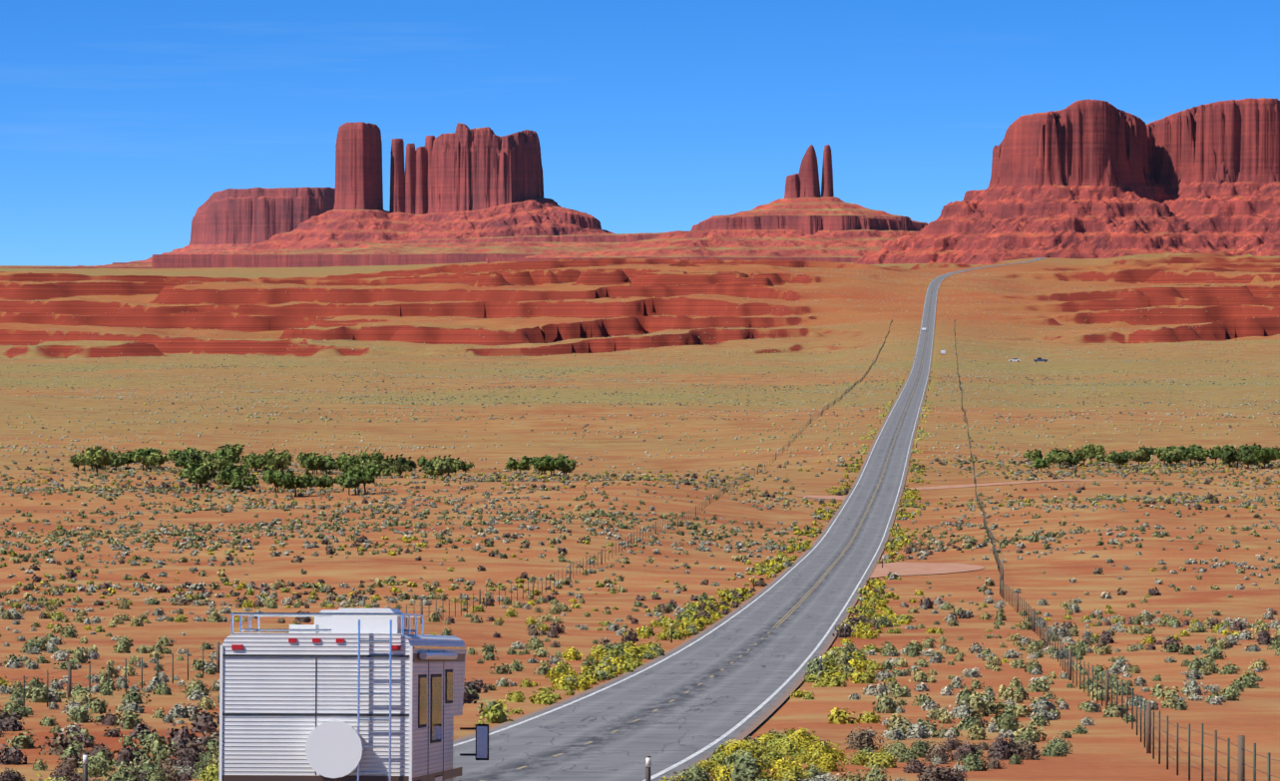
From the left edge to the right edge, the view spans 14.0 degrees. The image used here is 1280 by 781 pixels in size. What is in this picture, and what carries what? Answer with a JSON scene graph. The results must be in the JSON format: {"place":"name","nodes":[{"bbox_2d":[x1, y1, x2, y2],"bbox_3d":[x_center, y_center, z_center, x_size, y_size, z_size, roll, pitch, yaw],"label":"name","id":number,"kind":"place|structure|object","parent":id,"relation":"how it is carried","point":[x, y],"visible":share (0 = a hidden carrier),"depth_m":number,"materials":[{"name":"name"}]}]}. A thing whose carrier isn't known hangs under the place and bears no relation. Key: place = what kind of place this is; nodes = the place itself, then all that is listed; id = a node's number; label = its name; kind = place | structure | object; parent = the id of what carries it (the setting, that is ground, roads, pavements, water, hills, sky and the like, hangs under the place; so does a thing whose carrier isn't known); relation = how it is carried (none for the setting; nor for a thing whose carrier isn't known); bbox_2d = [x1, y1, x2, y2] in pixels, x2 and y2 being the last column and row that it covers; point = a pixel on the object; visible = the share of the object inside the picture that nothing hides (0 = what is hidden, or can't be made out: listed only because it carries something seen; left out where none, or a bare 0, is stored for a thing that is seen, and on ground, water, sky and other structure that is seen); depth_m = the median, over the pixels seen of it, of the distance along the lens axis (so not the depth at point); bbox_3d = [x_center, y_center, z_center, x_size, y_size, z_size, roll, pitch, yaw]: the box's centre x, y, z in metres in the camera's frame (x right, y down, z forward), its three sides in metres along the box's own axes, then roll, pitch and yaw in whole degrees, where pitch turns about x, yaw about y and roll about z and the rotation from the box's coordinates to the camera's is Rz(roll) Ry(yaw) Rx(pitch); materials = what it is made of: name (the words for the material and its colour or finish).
{"place":"outdoors","nodes":[
{"label":"outdoors","id":0,"kind":"place"},
{"bbox_2d":[151,232,665,268],"bbox_3d":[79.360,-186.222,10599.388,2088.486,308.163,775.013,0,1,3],"label":"ridge","id":1,"kind":"structure","parent":0,"point":[436,251],"depth_m":10378.87,"materials":[{"name":"red stone"}]},
{"bbox_2d":[0,253,1279,780],"bbox_3d":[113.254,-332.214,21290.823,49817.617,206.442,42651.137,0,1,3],"label":"ground","id":2,"kind":"structure","parent":0,"point":[1231,301],"depth_m":1210.14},
{"bbox_2d":[112,187,335,264],"bbox_3d":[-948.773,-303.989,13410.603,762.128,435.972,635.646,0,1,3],"label":"mesa","id":3,"kind":"structure","parent":2,"relation":"on","point":[228,220],"depth_m":13270.16,"materials":[{"name":"red stone"}]},
{"bbox_2d":[3,121,613,268],"bbox_3d":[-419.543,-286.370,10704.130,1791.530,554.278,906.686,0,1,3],"label":"butte cluster","id":4,"kind":"object","parent":2,"relation":"on","point":[464,181],"visible":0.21,"depth_m":10947.83,"materials":[{"name":"red stone"}]},
{"bbox_2d":[82,373,930,780],"bbox_3d":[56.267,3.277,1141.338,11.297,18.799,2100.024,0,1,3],"label":"roadside marker posts","id":5,"kind":"object","parent":2,"relation":"on","point":[85,772],"visible":0.56,"depth_m":232.63,"materials":[{"name":"white plastic"}]},
{"bbox_2d":[82,391,922,767],"bbox_3d":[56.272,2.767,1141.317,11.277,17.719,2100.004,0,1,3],"label":"delineator reflectors","id":6,"kind":"object","parent":5,"relation":"attached to","point":[647,760],"visible":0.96,"depth_m":93.36,"materials":[{"name":"plastic"}]},
{"bbox_2d":[0,726,1073,780],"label":"shrubs","id":7,"kind":"object","parent":2,"relation":"on","point":[745,760],"visible":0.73,"depth_m":130.04,"materials":[{"name":"green plant"}]},
{"bbox_2d":[0,593,1279,771],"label":"shrubs","id":8,"kind":"object","parent":2,"relation":"on","point":[972,709],"visible":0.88,"depth_m":241.48,"materials":[{"name":"green plant"}]},
{"bbox_2d":[0,457,1279,604],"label":"shrubs","id":9,"kind":"object","parent":2,"relation":"on","point":[770,570],"visible":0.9,"depth_m":615.29,"materials":[{"name":"green plant"}]},
{"bbox_2d":[0,357,1279,468],"bbox_3d":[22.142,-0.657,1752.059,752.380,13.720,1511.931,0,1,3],"label":"shrubs","id":10,"kind":"object","parent":2,"relation":"on","point":[866,447],"visible":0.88,"depth_m":1630.73,"materials":[{"name":"green plant"}]},
{"bbox_2d":[0,258,1279,366],"bbox_3d":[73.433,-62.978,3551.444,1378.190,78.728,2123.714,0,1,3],"label":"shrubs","id":11,"kind":"object","parent":2,"relation":"on","point":[722,327],"visible":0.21,"depth_m":3166.08,"materials":[{"name":"green plant"}]},
{"bbox_2d":[22,318,1270,780],"bbox_3d":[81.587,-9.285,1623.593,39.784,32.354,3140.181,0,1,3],"label":"fence posts","id":12,"kind":"object","parent":2,"relation":"on","point":[989,532],"depth_m":212.24,"materials":[{"name":"brown wood"}]},
{"bbox_2d":[0,506,1279,780],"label":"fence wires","id":13,"kind":"object","parent":12,"relation":"attached to","point":[676,525],"visible":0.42,"depth_m":197.39,"materials":[{"name":"grey metal"}]},
{"bbox_2d":[68,441,1279,496],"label":"trees","id":14,"kind":"object","parent":2,"relation":"on","point":[364,468],"depth_m":917.05,"materials":[{"name":"green plant"}]},
{"bbox_2d":[485,144,927,263],"bbox_3d":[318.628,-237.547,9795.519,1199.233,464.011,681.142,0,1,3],"label":"butte","id":15,"kind":"object","parent":2,"relation":"on","point":[803,219],"visible":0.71,"depth_m":9812.58,"materials":[{"name":"red stone"}]},
{"bbox_2d":[797,495,845,500],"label":"pullout","id":16,"kind":"structure","parent":2,"relation":"on","point":[842,498],"depth_m":804.08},
{"bbox_2d":[869,562,983,577],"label":"dirt patch","id":17,"kind":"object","parent":2,"relation":"on","point":[904,569],"visible":0.94,"depth_m":506.08,"materials":[{"name":"orange soil"}]},
{"bbox_2d":[1008,358,1020,362],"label":"parked car","id":18,"kind":"object","parent":2,"relation":"on","point":[1015,359],"visible":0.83,"depth_m":2490.22,"materials":[{"name":"white paint"}]},
{"bbox_2d":[902,479,1137,490],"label":"dirt track","id":19,"kind":"structure","parent":2,"relation":"on","point":[952,486],"depth_m":852.20,"materials":[{"name":"orange soil"}]},
{"bbox_2d":[1033,357,1047,362],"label":"pickup truck","id":20,"kind":"object","parent":2,"relation":"on","point":[1040,359],"visible":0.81,"depth_m":2484.54,"materials":[{"name":"blue paint"}]},
{"bbox_2d":[853,97,1279,264],"bbox_3d":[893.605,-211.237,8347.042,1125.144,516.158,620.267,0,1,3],"label":"mesa","id":21,"kind":"structure","parent":2,"relation":"on","point":[1089,179],"depth_m":8302.45,"materials":[{"name":"red stone"}]},
{"bbox_2d":[0,0,1279,266],"label":"sky","id":22,"kind":"structure","parent":0,"point":[120,120],"materials":[{"name":"blue"}]},
{"bbox_2d":[452,257,1045,780],"bbox_3d":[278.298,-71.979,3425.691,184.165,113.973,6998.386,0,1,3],"label":"road","id":23,"kind":"structure","parent":0,"point":[714,706],"depth_m":238.80,"materials":[{"name":"grey asphalt"}]},
{"bbox_2d":[218,608,488,780],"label":"motorhome","id":24,"kind":"object","parent":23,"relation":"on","point":[357,694],"visible":1,"depth_m":65.62,"materials":[{"name":"white metal"}]},
{"bbox_2d":[452,259,1035,780],"bbox_3d":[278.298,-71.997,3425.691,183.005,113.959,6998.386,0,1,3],"label":"road edge lines","id":25,"kind":"structure","parent":23,"relation":"on","point":[730,619],"depth_m":253.67,"materials":[{"name":"white paint"}]},
{"bbox_2d":[478,263,1012,780],"bbox_3d":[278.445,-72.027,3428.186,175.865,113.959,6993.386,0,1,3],"label":"road centre lines","id":26,"kind":"object","parent":23,"relation":"on","point":[814,585],"visible":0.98,"depth_m":472.81,"materials":[{"name":"yellow paint"}]}
]}

